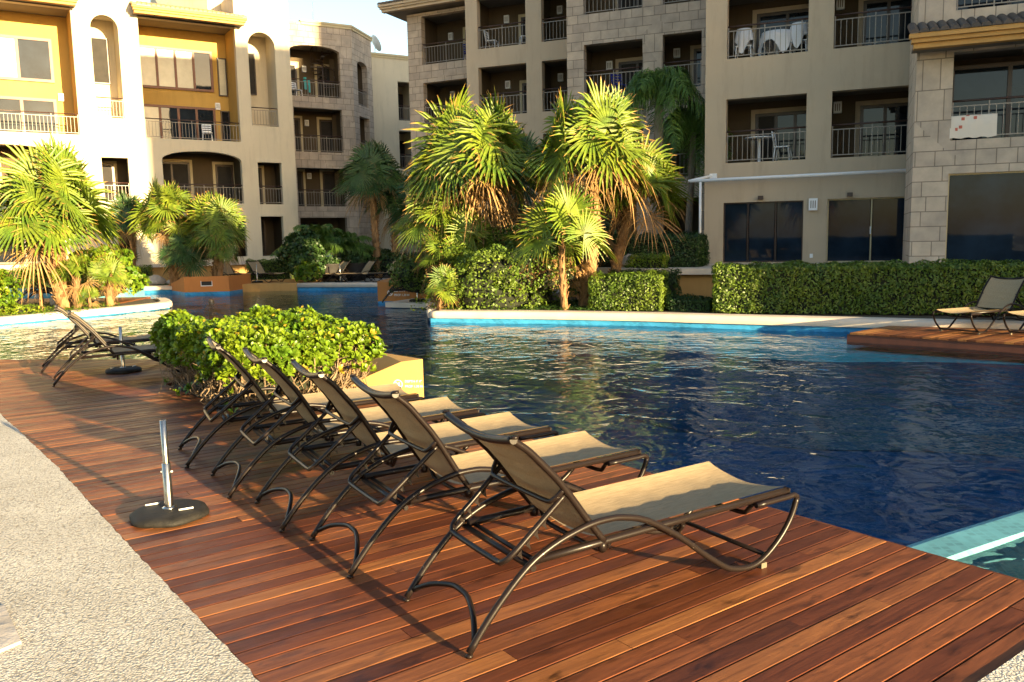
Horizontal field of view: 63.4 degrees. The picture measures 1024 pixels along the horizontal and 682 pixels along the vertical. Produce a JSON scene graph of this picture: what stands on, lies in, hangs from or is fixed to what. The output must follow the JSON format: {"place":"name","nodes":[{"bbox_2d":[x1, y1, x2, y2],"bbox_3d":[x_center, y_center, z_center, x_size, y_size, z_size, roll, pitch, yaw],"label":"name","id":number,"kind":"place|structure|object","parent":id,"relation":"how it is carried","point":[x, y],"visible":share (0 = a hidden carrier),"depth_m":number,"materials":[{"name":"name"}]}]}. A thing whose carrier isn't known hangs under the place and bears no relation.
{"place":"outdoors","nodes":[
{"label":"outdoors","id":0,"kind":"place"},
{"bbox_2d":[0,299,168,359],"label":"island ground","id":1,"kind":"structure","parent":0,"point":[143,301],"depth_m":20.63,"materials":[{"name":"stone"}]},
{"bbox_2d":[0,268,26,312],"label":"shrub","id":2,"kind":"object","parent":1,"relation":"on","point":[10,300],"visible":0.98,"depth_m":20.37,"materials":[{"name":"green plant"}]},
{"bbox_2d":[16,261,50,305],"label":"fan palm","id":3,"kind":"object","parent":1,"relation":"on","point":[36,279],"visible":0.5,"depth_m":22.75,"materials":[{"name":"green plant"}]},
{"bbox_2d":[12,137,96,292],"bbox_3d":[-12.524,-3.228,22.777,2.397,4.741,2.763,-1,7,0],"label":"fan palm","id":4,"kind":"object","parent":1,"relation":"on","point":[77,168],"visible":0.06,"depth_m":22.41,"materials":[{"name":"green plant"}]},
{"bbox_2d":[0,300,119,315],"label":"ground cover","id":5,"kind":"object","parent":1,"relation":"on","point":[66,308],"visible":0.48,"depth_m":21.76,"materials":[{"name":"green plant"}]},
{"bbox_2d":[0,129,127,309],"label":"fan palm","id":6,"kind":"object","parent":1,"relation":"on","point":[59,182],"visible":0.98,"depth_m":21.30,"materials":[{"name":"green plant"}]},
{"bbox_2d":[49,255,100,308],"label":"fan palm","id":7,"kind":"object","parent":1,"relation":"on","point":[75,268],"visible":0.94,"depth_m":21.77,"materials":[{"name":"green plant"}]},
{"bbox_2d":[16,297,150,307],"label":"island deck","id":8,"kind":"structure","parent":1,"relation":"on","point":[120,300],"depth_m":25.17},
{"bbox_2d":[66,243,151,297],"bbox_3d":[-12.296,-2.093,24.702,2.879,1.649,2.120,-1,7,0],"label":"shrub","id":9,"kind":"object","parent":8,"relation":"on","point":[126,259],"visible":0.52,"depth_m":24.40,"materials":[{"name":"green plant"}]},
{"bbox_2d":[0,298,172,323],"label":"pool coping","id":10,"kind":"object","parent":1,"relation":"on","point":[162,303],"visible":0.94,"depth_m":21.19,"materials":[{"name":"stone"}]},
{"bbox_2d":[84,254,132,306],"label":"fan palm","id":11,"kind":"object","parent":1,"relation":"on","point":[109,269],"visible":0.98,"depth_m":22.30,"materials":[{"name":"green plant"}]},
{"bbox_2d":[136,0,407,55],"label":"sky","id":12,"kind":"structure","parent":0,"point":[365,15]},
{"bbox_2d":[322,230,383,259],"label":"bush","id":13,"kind":"object","parent":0,"point":[354,240],"visible":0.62,"depth_m":34.93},
{"bbox_2d":[159,278,558,292],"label":"garden path","id":14,"kind":"structure","parent":0,"point":[368,279],"depth_m":34.15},
{"bbox_2d":[101,190,154,265],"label":"fan palm","id":15,"kind":"object","parent":14,"relation":"on","point":[126,206],"visible":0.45,"depth_m":32.74,"materials":[{"name":"green plant"}]},
{"bbox_2d":[245,258,339,279],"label":"lounge chairs","id":16,"kind":"object","parent":14,"relation":"on","point":[271,265],"visible":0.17,"depth_m":34.77,"materials":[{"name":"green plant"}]},
{"bbox_2d":[345,255,367,280],"bbox_3d":[-6.405,-3.026,34.074,0.979,1.076,0.974,-1,7,0],"label":"plant pot","id":17,"kind":"object","parent":14,"relation":"on","point":[354,266],"visible":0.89,"depth_m":33.75,"materials":[{"name":"green plant"}]},
{"bbox_2d":[330,139,403,277],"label":"fan palm","id":18,"kind":"object","parent":14,"relation":"on","point":[370,167],"visible":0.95,"depth_m":34.71,"materials":[{"name":"green plant"}]},
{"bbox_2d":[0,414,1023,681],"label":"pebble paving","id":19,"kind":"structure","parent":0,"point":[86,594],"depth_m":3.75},
{"bbox_2d":[0,605,20,652],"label":"marble slab","id":20,"kind":"structure","parent":19,"relation":"on","point":[9,637],"depth_m":3.44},
{"bbox_2d":[0,290,1023,510],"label":"pool water","id":21,"kind":"structure","parent":0,"point":[324,303],"depth_m":14.97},
{"bbox_2d":[150,255,904,299],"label":"terrace","id":22,"kind":"structure","parent":0,"point":[701,285],"depth_m":19.92,"materials":[{"name":"stone"}]},
{"bbox_2d":[0,0,374,268],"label":"apartment building","id":23,"kind":"structure","parent":22,"relation":"on","point":[130,97],"depth_m":39.28,"materials":[{"name":"beige paint"}]},
{"bbox_2d":[0,34,54,82],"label":"window","id":24,"kind":"structure","parent":23,"relation":"in","point":[22,58],"depth_m":35.96,"materials":[{"name":"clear glass"}]},
{"bbox_2d":[0,96,58,133],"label":"balcony door","id":25,"kind":"structure","parent":23,"relation":"in","point":[6,102],"depth_m":36.20,"materials":[{"name":"clear glass"}]},
{"bbox_2d":[91,37,110,84],"bbox_3d":[-18.468,-12.551,37.109,0.750,2.000,0.097,-6,8,-32],"label":"stair window","id":26,"kind":"structure","parent":23,"relation":"in","point":[100,55],"depth_m":37.13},
{"bbox_2d":[102,163,115,202],"bbox_3d":[-18.605,-7.197,37.969,0.750,1.830,0.097,-6,8,-32],"label":"balcony door","id":27,"kind":"structure","parent":23,"relation":"in","point":[107,169],"depth_m":38.01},
{"bbox_2d":[139,45,213,92],"bbox_3d":[-15.909,-12.855,39.168,3.400,1.900,0.097,-6,8,-32],"label":"bay window","id":28,"kind":"structure","parent":23,"relation":"in","point":[161,67],"depth_m":39.18,"materials":[{"name":"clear glass"}]},
{"bbox_2d":[162,162,191,199],"bbox_3d":[-16.322,-7.569,39.846,1.650,2.040,0.097,-6,8,-32],"label":"balcony door","id":29,"kind":"structure","parent":23,"relation":"in","point":[178,171],"depth_m":39.94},
{"bbox_2d":[144,104,216,140],"bbox_3d":[-15.857,-10.305,39.482,3.400,1.740,0.097,-6,8,-32],"label":"balcony door","id":30,"kind":"structure","parent":23,"relation":"in","point":[150,110],"depth_m":39.44,"materials":[{"name":"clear glass"}]},
{"bbox_2d":[217,58,227,96],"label":"bay window","id":31,"kind":"structure","parent":23,"relation":"in","point":[221,62],"depth_m":40.31,"materials":[{"name":"glass"}]},
{"bbox_2d":[215,164,234,202],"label":"balcony door","id":32,"kind":"structure","parent":23,"relation":"in","point":[224,173],"depth_m":41.12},
{"bbox_2d":[319,119,332,152],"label":"balcony door","id":33,"kind":"structure","parent":23,"relation":"in","point":[325,126],"depth_m":46.18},
{"bbox_2d":[322,172,335,205],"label":"balcony door","id":34,"kind":"structure","parent":23,"relation":"in","point":[328,177],"depth_m":46.54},
{"bbox_2d":[7,261,711,274],"bbox_3d":[-7.014,-2.873,31.476,37.725,0.140,16.563,1,7,18],"label":"terrace edge","id":35,"kind":"object","parent":22,"relation":"on","point":[692,271],"visible":0.26,"depth_m":20.04,"materials":[{"name":"stone"}]},
{"bbox_2d":[371,52,414,252],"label":"apartment building","id":36,"kind":"structure","parent":22,"relation":"on","point":[390,86],"depth_m":49.31,"materials":[{"name":"beige paint"}]},
{"bbox_2d":[625,252,669,267],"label":"shrub","id":37,"kind":"object","parent":22,"relation":"on","point":[648,261],"visible":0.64,"depth_m":20.72,"materials":[{"name":"green plant"}]},
{"bbox_2d":[619,65,704,233],"bbox_3d":[4.484,-5.249,24.806,3.479,5.846,3.305,-1,7,0],"label":"feather palm","id":38,"kind":"object","parent":22,"relation":"on","point":[666,85],"visible":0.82,"depth_m":24.06,"materials":[{"name":"green plant"}]},
{"bbox_2d":[624,232,709,267],"bbox_3d":[4.203,-2.486,22.623,2.257,0.964,1.809,2,8,23],"label":"hedge","id":39,"kind":"object","parent":22,"relation":"on","point":[691,250],"visible":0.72,"depth_m":21.85,"materials":[{"name":"green plant"}]},
{"bbox_2d":[648,103,735,232],"bbox_3d":[5.586,-4.905,25.667,2.839,4.914,2.749,-1,7,0],"label":"feather palm","id":40,"kind":"object","parent":22,"relation":"on","point":[693,137],"visible":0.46,"depth_m":25.32,"materials":[{"name":"green plant"}]},
{"bbox_2d":[377,0,1023,265],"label":"apartment building","id":41,"kind":"structure","parent":22,"relation":"on","point":[863,85],"depth_m":22.99,"materials":[{"name":"beige paint"}]},
{"bbox_2d":[619,60,642,93],"bbox_3d":[4.561,-9.448,30.115,1.379,1.430,0.097,2,8,22],"label":"balcony door","id":42,"kind":"structure","parent":41,"relation":"in","point":[627,76],"depth_m":30.20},
{"bbox_2d":[735,33,753,57],"bbox_3d":[6.602,-8.355,23.557,0.471,0.862,0.526,2,8,22],"label":"balcony chair","id":43,"kind":"object","parent":41,"relation":"on","point":[749,46],"visible":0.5,"depth_m":23.47,"materials":[{"name":"white paint"}]},
{"bbox_2d":[723,200,803,261],"bbox_3d":[7.051,-3.064,23.302,2.150,1.680,0.060,2,8,22],"label":"shop window","id":44,"kind":"structure","parent":41,"relation":"in","point":[753,220],"depth_m":23.29,"materials":[{"name":"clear glass"}]},
{"bbox_2d":[755,110,805,161],"bbox_3d":[8.015,-5.932,24.306,1.700,1.530,0.097,2,8,22],"label":"balcony door","id":45,"kind":"structure","parent":41,"relation":"in","point":[792,118],"depth_m":24.30,"materials":[{"name":"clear glass"}]},
{"bbox_2d":[756,8,808,55],"bbox_3d":[7.959,-8.750,23.960,1.700,1.530,0.097,2,8,22],"label":"balcony door","id":46,"kind":"structure","parent":41,"relation":"in","point":[798,13],"depth_m":23.96,"materials":[{"name":"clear glass"}]},
{"bbox_2d":[688,169,905,232],"bbox_3d":[7.756,-3.398,22.623,5.835,2.540,0.397,2,8,22],"label":"awning frame","id":47,"kind":"object","parent":41,"relation":"attached to","point":[712,177],"visible":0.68,"depth_m":22.57,"materials":[{"name":"white paint"}]},
{"bbox_2d":[826,197,904,261],"bbox_3d":[9.579,-2.985,22.288,2.080,1.710,0.060,2,8,22],"label":"shop window","id":48,"kind":"structure","parent":41,"relation":"in","point":[849,222],"depth_m":22.31,"materials":[{"name":"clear glass"}]},
{"bbox_2d":[859,102,907,156],"bbox_3d":[10.483,-5.870,23.314,1.300,1.550,0.097,2,8,22],"label":"balcony door","id":49,"kind":"structure","parent":41,"relation":"in","point":[893,111],"depth_m":23.30,"materials":[{"name":"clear glass"}]},
{"bbox_2d":[862,0,911,45],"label":"balcony door","id":50,"kind":"structure","parent":41,"relation":"in","point":[869,5],"depth_m":22.95,"materials":[{"name":"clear glass"}]},
{"bbox_2d":[949,113,996,138],"bbox_3d":[10.360,-4.819,18.627,0.930,0.516,0.197,2,8,22],"label":"towel","id":51,"kind":"object","parent":41,"relation":"hanging from","point":[975,126],"visible":1,"depth_m":18.55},
{"bbox_2d":[945,171,1023,263],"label":"shop window","id":52,"kind":"structure","parent":41,"relation":"in","point":[985,218],"depth_m":18.77,"materials":[{"name":"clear glass"}]},
{"bbox_2d":[950,60,1023,140],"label":"balcony door","id":53,"kind":"structure","parent":41,"relation":"in","point":[1002,79],"depth_m":19.31,"materials":[{"name":"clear glass"}]},
{"bbox_3d":[7.466,-8.277,23.299,0.840,0.730,0.840,-1,7,0],"label":"balcony table","id":54,"kind":"object","parent":41,"relation":"on","visible":0},
{"bbox_2d":[758,29,795,55],"bbox_3d":[7.475,-8.329,23.295,1.031,0.647,1.037,-1,7,0],"label":"tablecloth","id":55,"kind":"object","parent":54,"relation":"on","point":[772,36],"visible":0.81,"depth_m":22.88,"materials":[{"name":"white fabric"}]},
{"bbox_2d":[142,326,1023,545],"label":"pool floor","id":56,"kind":"structure","parent":0,"point":[905,498],"depth_m":10.80,"materials":[{"name":"tile"}]},
{"bbox_2d":[242,278,321,311],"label":"back platform","id":57,"kind":"structure","parent":56,"relation":"on","point":[285,285],"depth_m":30.95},
{"bbox_2d":[275,226,327,277],"bbox_3d":[-8.125,-3.410,32.374,2.000,2.121,1.909,-6,8,-33],"label":"shrub","id":58,"kind":"object","parent":57,"relation":"on","point":[305,244],"visible":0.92,"depth_m":31.98,"materials":[{"name":"green plant"}]},
{"bbox_2d":[293,261,319,281],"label":"shrub","id":59,"kind":"object","parent":57,"relation":"on","point":[305,271],"visible":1,"depth_m":31.34,"materials":[{"name":"green plant"}]},
{"bbox_2d":[269,224,357,258],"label":"feather palm","id":60,"kind":"object","parent":57,"relation":"on","point":[322,230],"visible":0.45,"depth_m":34.39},
{"bbox_2d":[544,332,1023,457],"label":"submerged shelf","id":61,"kind":"object","parent":56,"relation":"on","point":[852,429],"visible":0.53,"depth_m":12.22,"materials":[{"name":"tile"}]},
{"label":"deck base","id":62,"kind":"structure","parent":56,"relation":"on","visible":0},
{"bbox_2d":[338,353,423,401],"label":"wedge wall","id":63,"kind":"structure","parent":62,"relation":"on","point":[405,373],"depth_m":8.97,"materials":[{"name":"yellow paint"}]},
{"bbox_2d":[0,359,1023,681],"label":"deck","id":64,"kind":"structure","parent":62,"relation":"on","point":[254,589],"depth_m":3.89,"materials":[{"name":"brown wood"}]},
{"bbox_2d":[40,304,166,372],"bbox_3d":[-5.435,-0.101,11.374,1.865,0.843,0.635,-5,8,-28],"label":"sun lounger","id":65,"kind":"object","parent":64,"relation":"on","point":[131,339],"visible":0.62,"depth_m":11.23,"materials":[{"name":"metal"}]},
{"bbox_2d":[52,310,193,386],"bbox_3d":[-4.693,0.014,10.312,1.865,0.843,0.635,-5,8,-28],"label":"sun lounger","id":66,"kind":"object","parent":64,"relation":"on","point":[116,351],"visible":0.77,"depth_m":10.09,"materials":[{"name":"metal"}]},
{"bbox_2d":[105,326,141,373],"bbox_3d":[-5.029,0.105,10.680,0.429,0.586,0.460,4,8,34],"label":"umbrella stand","id":67,"kind":"object","parent":64,"relation":"on","point":[122,369],"visible":0.86,"depth_m":10.63,"materials":[{"name":"metal"}]},
{"bbox_2d":[129,419,208,527],"bbox_3d":[-2.045,0.755,4.904,0.460,0.586,0.429,-1,7,0],"label":"umbrella stand","id":68,"kind":"object","parent":64,"relation":"on","point":[169,511],"visible":1,"depth_m":4.87,"materials":[{"name":"metal"}]},
{"bbox_2d":[171,380,335,415],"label":"planter soil","id":69,"kind":"structure","parent":64,"relation":"on","point":[251,412],"depth_m":8.76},
{"bbox_2d":[147,304,386,414],"bbox_3d":[-2.745,0.106,9.133,1.913,0.916,2.754,-7,9,-38],"label":"leafy hedge","id":70,"kind":"object","parent":69,"relation":"on","point":[309,339],"visible":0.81,"depth_m":8.46,"materials":[{"name":"green plant"}]},
{"bbox_2d":[178,336,424,467],"bbox_3d":[-1.681,0.387,6.634,1.865,0.881,0.635,-5,8,-26],"label":"sun lounger","id":71,"kind":"object","parent":64,"relation":"on","point":[358,396],"visible":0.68,"depth_m":6.51,"materials":[{"name":"fabric"}]},
{"bbox_2d":[211,347,485,498],"bbox_3d":[-1.155,0.463,5.924,1.865,0.881,0.635,-5,8,-29],"label":"sun lounger","id":72,"kind":"object","parent":64,"relation":"on","point":[433,408],"visible":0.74,"depth_m":5.76,"materials":[{"name":"fabric"}]},
{"bbox_2d":[255,359,558,531],"bbox_3d":[-0.650,0.530,5.295,1.865,0.881,0.635,-5,8,-29],"label":"sun lounger","id":73,"kind":"object","parent":64,"relation":"on","point":[353,419],"visible":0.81,"depth_m":5.16,"materials":[{"name":"fabric"}]},
{"bbox_2d":[310,374,648,578],"bbox_3d":[-0.151,0.599,4.651,1.865,0.881,0.635,-5,8,-30],"label":"sun lounger","id":74,"kind":"object","parent":64,"relation":"on","point":[422,441],"visible":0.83,"depth_m":4.50,"materials":[{"name":"fabric"}]},
{"bbox_2d":[403,409,799,658],"bbox_3d":[0.461,0.702,3.869,1.865,0.843,0.635,-5,8,-30],"label":"sun lounger","id":75,"kind":"object","parent":64,"relation":"on","point":[536,482],"visible":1,"depth_m":3.77,"materials":[{"name":"fabric"}]},
{"bbox_2d":[907,510,1023,579],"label":"submerged rim","id":76,"kind":"object","parent":62,"relation":"attached to","point":[996,544],"visible":0.32,"depth_m":4.66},
{"bbox_2d":[145,275,1023,385],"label":"garden ground","id":77,"kind":"structure","parent":0,"point":[489,376],"depth_m":17.41,"materials":[{"name":"stone"}]},
{"bbox_2d":[125,179,197,285],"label":"fan palm","id":78,"kind":"object","parent":77,"relation":"on","point":[168,201],"visible":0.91,"depth_m":30.46,"materials":[{"name":"green plant"}]},
{"bbox_2d":[168,273,250,319],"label":"wedge wall","id":79,"kind":"structure","parent":77,"relation":"on","point":[209,286],"depth_m":29.68,"materials":[{"name":"paint"}]},
{"bbox_2d":[154,232,212,278],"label":"fan palm","id":80,"kind":"object","parent":79,"relation":"on","point":[181,255],"visible":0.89,"depth_m":30.34,"materials":[{"name":"green plant"}]},
{"bbox_2d":[180,190,250,275],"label":"fan palm","id":81,"kind":"object","parent":79,"relation":"on","point":[207,224],"visible":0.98,"depth_m":30.24,"materials":[{"name":"green plant"}]},
{"bbox_2d":[204,237,239,275],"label":"fan palm","id":82,"kind":"object","parent":79,"relation":"on","point":[226,254],"visible":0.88,"depth_m":30.08,"materials":[{"name":"green plant"}]},
{"bbox_2d":[297,282,376,286],"bbox_3d":[-5.020,-1.909,29.087,2.605,0.140,7.422,-6,9,-37],"label":"pool coping","id":83,"kind":"object","parent":77,"relation":"on","point":[346,284],"visible":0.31,"depth_m":30.54,"materials":[{"name":"stone"}]},
{"bbox_2d":[363,169,409,256],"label":"fan palm","id":84,"kind":"object","parent":77,"relation":"on","point":[390,200],"visible":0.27,"depth_m":35.67,"materials":[{"name":"green plant"}]},
{"bbox_2d":[365,250,424,275],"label":"shrub","id":85,"kind":"object","parent":77,"relation":"on","point":[387,258],"visible":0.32,"depth_m":35.75,"materials":[{"name":"green plant"}]},
{"bbox_2d":[385,298,430,355],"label":"stone platform","id":86,"kind":"structure","parent":77,"relation":"on","point":[402,304],"depth_m":21.94,"materials":[{"name":"stone"}]},
{"bbox_2d":[386,255,432,293],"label":"shrub","id":87,"kind":"object","parent":86,"relation":"on","point":[405,274],"visible":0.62,"depth_m":21.76,"materials":[{"name":"green plant"}]},
{"bbox_2d":[377,278,450,338],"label":"wedge wall","id":88,"kind":"structure","parent":77,"relation":"on","point":[383,287],"depth_m":23.54,"materials":[{"name":"ceramic"}]},
{"bbox_2d":[385,164,444,294],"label":"fan palm","id":89,"kind":"object","parent":77,"relation":"on","point":[395,216],"visible":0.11,"depth_m":22.07,"materials":[{"name":"green plant"}]},
{"bbox_2d":[386,171,481,300],"bbox_3d":[-1.749,-2.528,20.133,2.650,3.400,2.598,-1,7,0],"label":"fan palm","id":90,"kind":"object","parent":77,"relation":"on","point":[417,218],"visible":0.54,"depth_m":19.58,"materials":[{"name":"green plant"}]},
{"bbox_2d":[412,231,466,304],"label":"fan palm","id":91,"kind":"object","parent":77,"relation":"on","point":[436,243],"visible":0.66,"depth_m":19.00,"materials":[{"name":"green plant"}]},
{"bbox_2d":[424,264,464,309],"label":"fan palm","id":92,"kind":"object","parent":77,"relation":"on","point":[437,284],"visible":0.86,"depth_m":17.95,"materials":[{"name":"green plant"}]},
{"bbox_2d":[423,194,496,305],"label":"fan palm","id":93,"kind":"object","parent":77,"relation":"on","point":[458,227],"visible":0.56,"depth_m":19.22,"materials":[{"name":"green plant"}]},
{"bbox_2d":[402,85,546,266],"bbox_3d":[-0.872,-3.418,19.643,3.531,5.280,3.860,-1,7,0],"label":"fan palm","id":94,"kind":"object","parent":77,"relation":"on","point":[472,155],"visible":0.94,"depth_m":18.98,"materials":[{"name":"green plant"}]},
{"bbox_2d":[410,226,578,312],"bbox_3d":[-0.285,-1.527,18.662,4.028,2.113,2.320,-1,7,0],"label":"shrub","id":95,"kind":"object","parent":77,"relation":"on","point":[486,278],"visible":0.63,"depth_m":18.10,"materials":[{"name":"green plant"}]},
{"bbox_2d":[426,217,580,294],"bbox_3d":[-0.170,-2.036,20.439,3.872,2.138,2.300,-1,7,0],"label":"shrub","id":96,"kind":"object","parent":77,"relation":"on","point":[517,226],"visible":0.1,"depth_m":20.21,"materials":[{"name":"green plant"}]},
{"bbox_2d":[424,299,611,310],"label":"ground cover","id":97,"kind":"object","parent":77,"relation":"on","point":[571,306],"visible":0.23,"depth_m":18.21,"materials":[{"name":"green plant"}]},
{"bbox_2d":[486,125,564,231],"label":"fan palm","id":98,"kind":"object","parent":77,"relation":"on","point":[530,143],"visible":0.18,"depth_m":21.69,"materials":[{"name":"green plant"}]},
{"bbox_2d":[509,252,588,290],"bbox_3d":[0.797,-1.536,18.422,1.938,0.905,1.106,-1,7,0],"label":"shrub","id":99,"kind":"object","parent":77,"relation":"on","point":[541,273],"visible":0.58,"depth_m":18.22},
{"bbox_2d":[501,179,618,310],"bbox_3d":[1.013,-2.022,17.696,2.624,2.878,2.047,-1,7,0],"label":"fan palm","id":100,"kind":"object","parent":77,"relation":"on","point":[565,219],"visible":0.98,"depth_m":17.40,"materials":[{"name":"green plant"}]},
{"bbox_2d":[518,78,662,308],"bbox_3d":[1.741,-3.173,18.368,3.246,5.013,3.370,-1,7,0],"label":"fan palm","id":101,"kind":"object","parent":77,"relation":"on","point":[589,141],"visible":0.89,"depth_m":17.59,"materials":[{"name":"green plant"}]},
{"bbox_2d":[586,269,670,311],"bbox_3d":[2.513,-1.104,17.834,1.786,0.892,0.965,2,8,23],"label":"hedge","id":102,"kind":"object","parent":77,"relation":"on","point":[636,291],"visible":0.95,"depth_m":17.53,"materials":[{"name":"green plant"}]},
{"bbox_2d":[582,131,694,272],"bbox_3d":[2.837,-2.796,19.163,2.680,4.004,2.779,-1,7,0],"label":"fan palm","id":103,"kind":"object","parent":77,"relation":"on","point":[660,178],"visible":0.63,"depth_m":18.82,"materials":[{"name":"green plant"}]},
{"bbox_2d":[610,266,681,295],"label":"hedge","id":104,"kind":"object","parent":77,"relation":"on","point":[673,283],"visible":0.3,"depth_m":18.72,"materials":[{"name":"green plant"}]},
{"bbox_2d":[664,293,716,311],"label":"shrub","id":105,"kind":"object","parent":77,"relation":"on","point":[693,303],"visible":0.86,"depth_m":17.28,"materials":[{"name":"green plant"}]},
{"bbox_2d":[429,310,1023,329],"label":"pool coping","id":106,"kind":"object","parent":77,"relation":"on","point":[834,321],"visible":0.96,"depth_m":15.54,"materials":[{"name":"stone"}]},
{"bbox_2d":[711,258,1023,315],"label":"hedge","id":107,"kind":"object","parent":77,"relation":"on","point":[894,286],"visible":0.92,"depth_m":15.78,"materials":[{"name":"green plant"}]},
{"bbox_2d":[847,334,1023,356],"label":"deck base","id":108,"kind":"object","parent":77,"relation":"on","point":[995,348],"visible":0.44,"depth_m":12.48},
{"bbox_2d":[850,326,1023,344],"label":"deck","id":109,"kind":"structure","parent":108,"relation":"on","point":[999,336],"depth_m":12.93,"materials":[{"name":"brown wood"}]},
{"bbox_2d":[932,275,1023,334],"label":"sun lounger","id":110,"kind":"object","parent":109,"relation":"on","point":[999,294],"visible":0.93,"depth_m":13.43,"materials":[{"name":"fabric"}]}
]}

